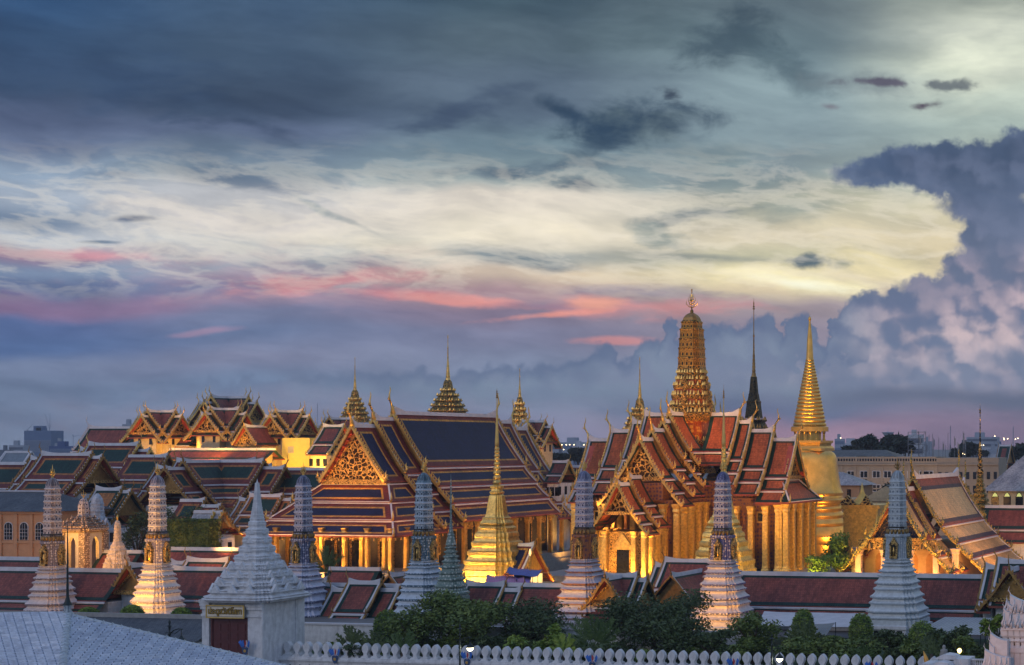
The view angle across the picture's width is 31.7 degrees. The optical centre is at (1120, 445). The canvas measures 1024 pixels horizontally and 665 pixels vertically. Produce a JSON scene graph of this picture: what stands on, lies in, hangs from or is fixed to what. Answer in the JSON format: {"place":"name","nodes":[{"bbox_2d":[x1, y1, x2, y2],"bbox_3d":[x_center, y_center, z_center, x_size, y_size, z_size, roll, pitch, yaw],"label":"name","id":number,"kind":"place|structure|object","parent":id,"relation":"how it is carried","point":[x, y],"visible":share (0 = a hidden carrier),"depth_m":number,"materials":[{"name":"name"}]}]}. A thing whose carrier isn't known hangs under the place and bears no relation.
{"place":"outdoors","nodes":[
{"label":"outdoors","id":0,"kind":"place"},
{"bbox_2d":[0,462,25,489],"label":"roofed hall","id":1,"kind":"structure","parent":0,"point":[9,471],"depth_m":303.56,"materials":[{"name":"green tile"}]},
{"bbox_2d":[0,451,35,461],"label":"roofed hall","id":2,"kind":"structure","parent":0,"point":[15,456],"depth_m":349.34,"materials":[{"name":"tile"}]},
{"bbox_2d":[24,426,63,456],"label":"tower block","id":3,"kind":"structure","parent":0,"point":[43,437],"depth_m":1700.00,"materials":[{"name":"concrete"}]},
{"bbox_2d":[0,490,113,567],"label":"classical building","id":4,"kind":"structure","parent":0,"point":[21,521],"depth_m":275.56,"materials":[{"name":"paint"}]},
{"bbox_2d":[89,493,113,529],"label":"prang","id":5,"kind":"structure","parent":4,"relation":"on","point":[97,507],"depth_m":281.37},
{"bbox_2d":[62,490,108,567],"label":"belfry","id":6,"kind":"object","parent":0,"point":[85,528],"visible":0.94,"depth_m":260.25,"materials":[{"name":"stone"}]},
{"bbox_2d":[70,418,133,452],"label":"roofed hall","id":7,"kind":"structure","parent":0,"point":[105,434],"depth_m":418.68,"materials":[{"name":"red tile"}]},
{"bbox_2d":[76,435,154,491],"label":"roofed hall","id":8,"kind":"structure","parent":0,"point":[116,455],"depth_m":330.82,"materials":[{"name":"green tile"}]},
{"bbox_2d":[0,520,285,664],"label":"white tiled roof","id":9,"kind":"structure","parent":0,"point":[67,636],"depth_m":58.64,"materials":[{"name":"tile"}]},
{"bbox_2d":[117,446,173,494],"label":"roofed hall","id":10,"kind":"structure","parent":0,"point":[138,469],"depth_m":320.74,"materials":[{"name":"green tile"}]},
{"bbox_2d":[183,398,254,447],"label":"cross hall","id":11,"kind":"structure","parent":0,"point":[213,427],"depth_m":400.18,"materials":[{"name":"red tile"}]},
{"bbox_2d":[187,385,263,425],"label":"cross hall","id":12,"kind":"structure","parent":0,"point":[255,412],"depth_m":438.01,"materials":[{"name":"brown tile"}]},
{"bbox_2d":[168,448,284,465],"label":"roofed hall","id":13,"kind":"structure","parent":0,"point":[216,453],"depth_m":391.00,"materials":[{"name":"red tile"}]},
{"bbox_2d":[305,418,346,466],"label":"roofed hall","id":14,"kind":"structure","parent":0,"point":[327,440],"depth_m":391.53,"materials":[{"name":"red tile"}]},
{"bbox_2d":[314,409,365,454],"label":"cross hall","id":15,"kind":"structure","parent":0,"point":[330,420],"depth_m":416.65,"materials":[{"name":"red tile"}]},
{"bbox_2d":[340,366,370,422],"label":"spire tower","id":16,"kind":"structure","parent":0,"point":[355,404],"depth_m":438.67,"materials":[{"name":"gold metal"}]},
{"bbox_2d":[427,336,467,412],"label":"spire tower","id":17,"kind":"structure","parent":0,"point":[447,400],"depth_m":477.83,"materials":[{"name":"gold metal"}]},
{"bbox_2d":[432,482,469,602],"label":"mosaic chedi","id":18,"kind":"structure","parent":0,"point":[450,577],"depth_m":225.24,"materials":[{"name":"tile"}]},
{"bbox_2d":[0,0,1023,449],"label":"sky","id":19,"kind":"structure","parent":0,"point":[276,199],"materials":[{"name":"blue"}]},
{"bbox_2d":[513,369,527,424],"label":"spire tower","id":20,"kind":"structure","parent":0,"point":[520,410],"depth_m":428.94,"materials":[{"name":"gold metal"}]},
{"bbox_2d":[622,358,647,428],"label":"spire tower","id":21,"kind":"structure","parent":0,"point":[637,412],"depth_m":343.70,"materials":[{"name":"gold metal"}]},
{"bbox_2d":[312,637,989,664],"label":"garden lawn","id":22,"kind":"structure","parent":0,"point":[776,643],"depth_m":186.58,"materials":[{"name":"plant"}]},
{"bbox_2d":[0,610,201,643],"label":"wall","id":23,"kind":"structure","parent":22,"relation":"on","point":[190,625],"depth_m":190.51,"materials":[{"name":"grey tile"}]},
{"bbox_2d":[198,479,311,662],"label":"gate","id":24,"kind":"structure","parent":22,"relation":"on","point":[257,596],"depth_m":175.22,"materials":[{"name":"white"}]},
{"bbox_2d":[213,619,229,650],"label":"door leaf","id":25,"kind":"structure","parent":24,"relation":"in","point":[221,627],"depth_m":175.08,"materials":[{"name":"wood"}]},
{"bbox_2d":[230,620,245,653],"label":"door leaf","id":26,"kind":"structure","parent":24,"relation":"in","point":[237,628],"depth_m":174.74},
{"bbox_2d":[336,624,366,645],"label":"palm","id":27,"kind":"object","parent":22,"relation":"on","point":[351,636],"visible":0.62,"depth_m":178.07,"materials":[{"name":"green plant"}]},
{"bbox_2d":[372,609,397,642],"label":"topiary","id":28,"kind":"object","parent":22,"relation":"on","point":[380,620],"visible":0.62,"depth_m":187.00,"materials":[{"name":"green plant"}]},
{"bbox_2d":[386,603,438,644],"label":"tree","id":29,"kind":"object","parent":22,"relation":"on","point":[430,621],"visible":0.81,"depth_m":183.79,"materials":[{"name":"green plant"}]},
{"bbox_2d":[383,589,518,647],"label":"tree","id":30,"kind":"object","parent":22,"relation":"on","point":[473,617],"visible":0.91,"depth_m":185.66,"materials":[{"name":"green plant"}]},
{"bbox_2d":[490,596,569,645],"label":"tree","id":31,"kind":"object","parent":22,"relation":"on","point":[539,619],"visible":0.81,"depth_m":187.02,"materials":[{"name":"green plant"}]},
{"bbox_2d":[305,622,766,657],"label":"garden wall","id":32,"kind":"structure","parent":22,"relation":"on","point":[322,632],"depth_m":194.51,"materials":[{"name":"paint"}]},
{"bbox_2d":[532,623,567,659],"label":"tree","id":33,"kind":"object","parent":22,"relation":"on","point":[554,629],"visible":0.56,"depth_m":177.96,"materials":[{"name":"green plant"}]},
{"bbox_2d":[564,613,621,652],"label":"tree","id":34,"kind":"object","parent":22,"relation":"on","point":[598,632],"visible":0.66,"depth_m":176.87,"materials":[{"name":"green plant"}]},
{"bbox_2d":[593,588,717,657],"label":"tree","id":35,"kind":"object","parent":22,"relation":"on","point":[628,615],"visible":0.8,"depth_m":184.77,"materials":[{"name":"green plant"}]},
{"bbox_2d":[645,612,712,654],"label":"tree","id":36,"kind":"object","parent":22,"relation":"on","point":[677,638],"visible":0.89,"depth_m":178.32,"materials":[{"name":"green plant"}]},
{"bbox_2d":[689,628,736,664],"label":"tree","id":37,"kind":"object","parent":22,"relation":"on","point":[711,641],"visible":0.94,"depth_m":177.43,"materials":[{"name":"green plant"}]},
{"bbox_2d":[725,610,783,663],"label":"tree","id":38,"kind":"object","parent":22,"relation":"on","point":[746,626],"visible":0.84,"depth_m":180.97,"materials":[{"name":"green plant"}]},
{"bbox_2d":[768,635,827,664],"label":"tree","id":39,"kind":"object","parent":22,"relation":"on","point":[789,645],"visible":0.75,"depth_m":177.10,"materials":[{"name":"green plant"}]},
{"bbox_2d":[779,618,825,664],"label":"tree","id":40,"kind":"object","parent":22,"relation":"on","point":[805,630],"visible":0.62,"depth_m":180.09,"materials":[{"name":"green plant"}]},
{"bbox_2d":[761,611,864,626],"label":"canopy","id":41,"kind":"object","parent":22,"relation":"on","point":[839,619],"visible":0.48,"depth_m":201.70,"materials":[{"name":"metal"}]},
{"bbox_2d":[820,635,888,664],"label":"tree","id":42,"kind":"object","parent":22,"relation":"on","point":[839,644],"visible":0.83,"depth_m":177.13,"materials":[{"name":"green plant"}]},
{"bbox_2d":[848,612,873,644],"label":"topiary","id":43,"kind":"object","parent":22,"relation":"on","point":[861,624],"visible":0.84,"depth_m":189.13,"materials":[{"name":"green plant"}]},
{"bbox_2d":[865,628,908,649],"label":"tree","id":44,"kind":"object","parent":22,"relation":"on","point":[887,637],"visible":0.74,"depth_m":181.27,"materials":[{"name":"green plant"}]},
{"bbox_2d":[866,457,932,636],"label":"prang","id":45,"kind":"structure","parent":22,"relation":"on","point":[896,602],"depth_m":203.29,"materials":[{"name":"white tile"}]},
{"bbox_2d":[908,620,932,656],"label":"topiary","id":46,"kind":"object","parent":22,"relation":"on","point":[917,631],"visible":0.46,"depth_m":186.12,"materials":[{"name":"green plant"}]},
{"bbox_2d":[978,613,1002,636],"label":"tree","id":47,"kind":"object","parent":22,"relation":"on","point":[984,623],"visible":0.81,"depth_m":179.47,"materials":[{"name":"green plant"}]},
{"bbox_2d":[305,450,1017,638],"bbox_3d":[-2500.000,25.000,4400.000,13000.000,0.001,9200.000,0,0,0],"label":"ground","id":48,"kind":"structure","parent":0,"point":[842,634],"depth_m":227.06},
{"bbox_2d":[0,556,38,566],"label":"gallery","id":49,"kind":"object","parent":48,"relation":"on","point":[6,561],"visible":0.22,"depth_m":251.65,"materials":[{"name":"red tile"}]},
{"bbox_2d":[23,465,76,611],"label":"prang","id":50,"kind":"structure","parent":48,"relation":"on","point":[48,590],"depth_m":225.46,"materials":[{"name":"stone"}]},
{"bbox_2d":[0,567,122,612],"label":"gallery","id":51,"kind":"object","parent":48,"relation":"on","point":[94,587],"visible":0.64,"depth_m":229.85,"materials":[{"name":"red tile"}]},
{"bbox_2d":[6,441,127,526],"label":"roofed hall","id":52,"kind":"structure","parent":48,"relation":"on","point":[75,474],"depth_m":298.04,"materials":[{"name":"green tile"}]},
{"bbox_2d":[87,477,147,553],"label":"roofed hall","id":53,"kind":"structure","parent":48,"relation":"on","point":[122,502],"depth_m":289.09,"materials":[{"name":"green tile"}]},
{"bbox_2d":[92,550,144,567],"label":"gallery","id":54,"kind":"object","parent":48,"relation":"on","point":[136,556],"visible":0.24,"depth_m":261.95,"materials":[{"name":"red brick"}]},
{"bbox_2d":[103,514,129,568],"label":"prang","id":55,"kind":"structure","parent":54,"relation":"on","point":[114,558],"depth_m":257.17,"materials":[{"name":"beige stone"}]},
{"bbox_2d":[121,510,147,551],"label":"tree","id":56,"kind":"object","parent":48,"relation":"on","point":[135,524],"visible":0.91,"depth_m":272.14,"materials":[{"name":"green plant"}]},
{"bbox_2d":[130,462,185,613],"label":"prang","id":57,"kind":"structure","parent":48,"relation":"on","point":[156,587],"depth_m":222.55,"materials":[{"name":"stone"}]},
{"bbox_2d":[119,402,196,454],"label":"cross hall","id":58,"kind":"structure","parent":48,"relation":"on","point":[163,430],"depth_m":400.63,"materials":[{"name":"tile"}]},
{"bbox_2d":[107,551,228,614],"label":"gallery","id":59,"kind":"object","parent":48,"relation":"on","point":[195,583],"visible":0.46,"depth_m":229.75,"materials":[{"name":"red tile"}]},
{"bbox_2d":[169,491,209,525],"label":"roofed hall","id":60,"kind":"structure","parent":48,"relation":"on","point":[184,504],"depth_m":279.52,"materials":[{"name":"tile"}]},
{"bbox_2d":[167,518,222,546],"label":"hedge","id":61,"kind":"object","parent":48,"relation":"on","point":[190,532],"visible":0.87,"depth_m":263.58,"materials":[{"name":"green plant"}]},
{"bbox_2d":[171,547,231,566],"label":"gallery","id":62,"kind":"object","parent":48,"relation":"on","point":[190,560],"visible":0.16,"depth_m":249.68,"materials":[{"name":"white brick"}]},
{"bbox_2d":[171,547,238,561],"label":"gallery","id":63,"kind":"object","parent":48,"relation":"on","point":[177,553],"visible":0.25,"depth_m":261.47,"materials":[{"name":"red tile"}]},
{"bbox_2d":[192,507,234,547],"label":"roofed hall","id":64,"kind":"structure","parent":48,"relation":"on","point":[222,515],"depth_m":268.04,"materials":[{"name":"paint"}]},
{"bbox_2d":[136,448,291,516],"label":"cross hall","id":65,"kind":"structure","parent":48,"relation":"on","point":[217,480],"depth_m":306.52,"materials":[{"name":"green tile"}]},
{"bbox_2d":[230,418,278,465],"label":"gable porch","id":66,"kind":"object","parent":48,"relation":"on","point":[253,436],"visible":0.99,"depth_m":394.00,"materials":[{"name":"red tile"}]},
{"bbox_2d":[224,486,294,560],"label":"roofed hall","id":67,"kind":"structure","parent":48,"relation":"on","point":[241,510],"depth_m":283.30,"materials":[{"name":"tile"}]},
{"bbox_2d":[260,401,318,465],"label":"cross hall","id":68,"kind":"structure","parent":48,"relation":"on","point":[281,424],"depth_m":401.35,"materials":[{"name":"red tile"}]},
{"bbox_2d":[273,467,325,497],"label":"roofed hall","id":69,"kind":"structure","parent":48,"relation":"on","point":[310,473],"depth_m":310.48,"materials":[{"name":"tile"}]},
{"bbox_2d":[282,438,330,466],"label":"palace wall block","id":70,"kind":"structure","parent":48,"relation":"on","point":[294,449],"depth_m":397.16,"materials":[{"name":"paint"}]},
{"bbox_2d":[288,463,327,617],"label":"prang","id":71,"kind":"structure","parent":48,"relation":"on","point":[303,566],"depth_m":232.98,"materials":[{"name":"stone"}]},
{"bbox_2d":[316,545,344,576],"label":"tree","id":72,"kind":"object","parent":48,"relation":"on","point":[327,559],"visible":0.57,"depth_m":255.77,"materials":[{"name":"green plant"}]},
{"bbox_2d":[326,567,384,582],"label":"gallery","id":73,"kind":"object","parent":48,"relation":"on","point":[337,575],"visible":0.38,"depth_m":249.29,"materials":[{"name":"red tile"}]},
{"bbox_2d":[319,569,403,618],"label":"gallery","id":74,"kind":"object","parent":48,"relation":"on","point":[356,599],"visible":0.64,"depth_m":232.79,"materials":[{"name":"red tile"}]},
{"bbox_2d":[385,629,417,656],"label":"palm","id":75,"kind":"object","parent":48,"relation":"on","point":[397,638],"visible":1,"depth_m":174.94,"materials":[{"name":"green plant"}]},
{"bbox_2d":[237,388,570,577],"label":"temple hall","id":76,"kind":"structure","parent":48,"relation":"on","point":[363,493],"depth_m":289.44,"materials":[{"name":"blue tile"}]},
{"bbox_2d":[394,462,440,619],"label":"prang","id":77,"kind":"structure","parent":48,"relation":"on","point":[422,573],"depth_m":229.38,"materials":[{"name":"grey tile"}]},
{"bbox_2d":[462,391,522,582],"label":"chedi","id":78,"kind":"structure","parent":48,"relation":"on","point":[493,551],"depth_m":259.51,"materials":[{"name":"gold metal"}]},
{"bbox_2d":[463,569,525,620],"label":"gallery","id":79,"kind":"object","parent":48,"relation":"on","point":[484,591],"visible":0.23,"depth_m":229.82,"materials":[{"name":"red tile"}]},
{"bbox_2d":[503,533,553,582],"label":"gallery","id":80,"kind":"object","parent":48,"relation":"on","point":[537,560],"visible":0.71,"depth_m":261.89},
{"bbox_2d":[506,582,563,620],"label":"gallery","id":81,"kind":"object","parent":48,"relation":"on","point":[551,591],"visible":0.24,"depth_m":229.18,"materials":[{"name":"red tile"}]},
{"bbox_2d":[513,414,562,467],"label":"cross hall","id":82,"kind":"structure","parent":48,"relation":"on","point":[544,435],"depth_m":398.89,"materials":[{"name":"red tile"}]},
{"bbox_2d":[543,456,576,550],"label":"roofed hall","id":83,"kind":"structure","parent":48,"relation":"on","point":[560,471],"depth_m":328.34,"materials":[{"name":"red brick"}]},
{"bbox_2d":[554,459,603,622],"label":"prang","id":84,"kind":"structure","parent":48,"relation":"on","point":[583,576],"depth_m":225.94,"materials":[{"name":"tile"}]},
{"bbox_2d":[279,641,937,664],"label":"wall","id":85,"kind":"structure","parent":48,"relation":"on","point":[299,657],"depth_m":172.21,"materials":[{"name":"white concrete"}]},
{"bbox_2d":[568,562,660,620],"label":"gallery","id":86,"kind":"object","parent":48,"relation":"on","point":[611,585],"visible":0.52,"depth_m":225.35,"materials":[{"name":"red tile"}]},
{"bbox_2d":[654,566,703,608],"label":"gallery","id":87,"kind":"object","parent":48,"relation":"on","point":[673,584],"visible":0.19,"depth_m":240.98,"materials":[{"name":"red tile"}]},
{"bbox_2d":[649,549,709,592],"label":"gallery","id":88,"kind":"object","parent":48,"relation":"on","point":[659,574],"visible":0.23,"depth_m":251.26,"materials":[{"name":"red tile"}]},
{"bbox_2d":[543,289,835,582],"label":"cross pavilion","id":89,"kind":"structure","parent":48,"relation":"on","point":[646,505],"depth_m":283.32,"materials":[{"name":"red tile"}]},
{"bbox_2d":[690,461,753,630],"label":"prang","id":90,"kind":"structure","parent":48,"relation":"on","point":[723,582],"depth_m":207.71,"materials":[{"name":"stone"}]},
{"bbox_2d":[695,389,756,570],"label":"chedi","id":91,"kind":"structure","parent":48,"relation":"on","point":[745,560],"depth_m":260.82,"materials":[{"name":"gold metal"}]},
{"bbox_2d":[791,316,843,557],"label":"great chedi","id":92,"kind":"structure","parent":48,"relation":"on","point":[819,457],"depth_m":345.68,"materials":[{"name":"gold metal"}]},
{"bbox_2d":[804,554,832,571],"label":"tree","id":93,"kind":"object","parent":48,"relation":"on","point":[819,564],"visible":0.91,"depth_m":255.36,"materials":[{"name":"green plant"}]},
{"bbox_2d":[820,530,852,571],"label":"tree","id":94,"kind":"object","parent":48,"relation":"on","point":[835,546],"visible":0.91,"depth_m":259.38,"materials":[{"name":"green plant"}]},
{"bbox_2d":[839,472,875,511],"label":"hip roof house","id":95,"kind":"structure","parent":48,"relation":"on","point":[850,485],"depth_m":395.91,"materials":[{"name":"paint"}]},
{"bbox_2d":[740,571,982,630],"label":"gallery","id":96,"kind":"object","parent":48,"relation":"on","point":[950,595],"visible":0.54,"depth_m":215.15,"materials":[{"name":"red tile"}]},
{"bbox_2d":[839,483,885,569],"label":"terrace porch","id":97,"kind":"object","parent":48,"relation":"on","point":[859,513],"visible":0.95,"depth_m":320.14,"materials":[{"name":"gold metal"}]},
{"bbox_2d":[850,433,887,449],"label":"tree","id":98,"kind":"object","parent":48,"relation":"on","point":[869,441],"visible":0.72,"depth_m":637.47,"materials":[{"name":"green plant"}]},
{"bbox_2d":[879,431,908,452],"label":"tree","id":99,"kind":"object","parent":48,"relation":"on","point":[892,442],"visible":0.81,"depth_m":647.06,"materials":[{"name":"green plant"}]},
{"bbox_2d":[836,449,1023,573],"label":"temple building","id":100,"kind":"structure","parent":48,"relation":"on","point":[943,499],"depth_m":268.35,"materials":[{"name":"beige tile"}]},
{"bbox_2d":[917,634,943,658],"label":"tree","id":101,"kind":"object","parent":48,"relation":"on","point":[932,645],"visible":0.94,"depth_m":168.04,"materials":[{"name":"green plant"}]},
{"bbox_2d":[923,624,979,660],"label":"tree","id":102,"kind":"object","parent":48,"relation":"on","point":[948,636],"visible":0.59,"depth_m":169.15,"materials":[{"name":"green plant"}]},
{"bbox_2d":[931,617,992,643],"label":"corrugated shed","id":103,"kind":"structure","parent":48,"relation":"on","point":[940,622],"depth_m":200.77,"materials":[{"name":"metal"}]},
{"bbox_2d":[950,635,979,658],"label":"tree","id":104,"kind":"object","parent":48,"relation":"on","point":[964,644],"visible":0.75,"depth_m":149.50,"materials":[{"name":"green plant"}]},
{"bbox_2d":[974,546,1023,636],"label":"gallery","id":105,"kind":"object","parent":48,"relation":"on","point":[1000,577],"visible":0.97,"depth_m":208.10,"materials":[{"name":"grey tile"}]},
{"bbox_2d":[984,505,1023,558],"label":"roofed hall","id":106,"kind":"structure","parent":48,"relation":"on","point":[1008,520],"depth_m":297.70,"materials":[{"name":"red tile"}]},
{"bbox_2d":[985,456,1023,504],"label":"pale roof pavilion","id":107,"kind":"structure","parent":48,"relation":"on","point":[1006,487],"depth_m":334.53,"materials":[{"name":"tile"}]},
{"bbox_2d":[742,302,767,428],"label":"spire tower","id":108,"kind":"structure","parent":0,"point":[753,397],"depth_m":318.29,"materials":[{"name":"black metal"}]},
{"bbox_2d":[832,432,1006,535],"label":"office building","id":109,"kind":"structure","parent":0,"point":[877,467],"depth_m":441.60,"materials":[{"name":"beige paint"}]},
{"bbox_2d":[921,652,983,664],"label":"stepped white roof","id":110,"kind":"structure","parent":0,"point":[957,658],"depth_m":111.30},
{"bbox_2d":[968,409,989,538],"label":"bulb spire","id":111,"kind":"structure","parent":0,"point":[980,495],"depth_m":317.39,"materials":[{"name":"gold metal"}]},
{"bbox_2d":[960,589,1023,664],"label":"white palace","id":112,"kind":"structure","parent":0,"point":[1007,648],"depth_m":99.86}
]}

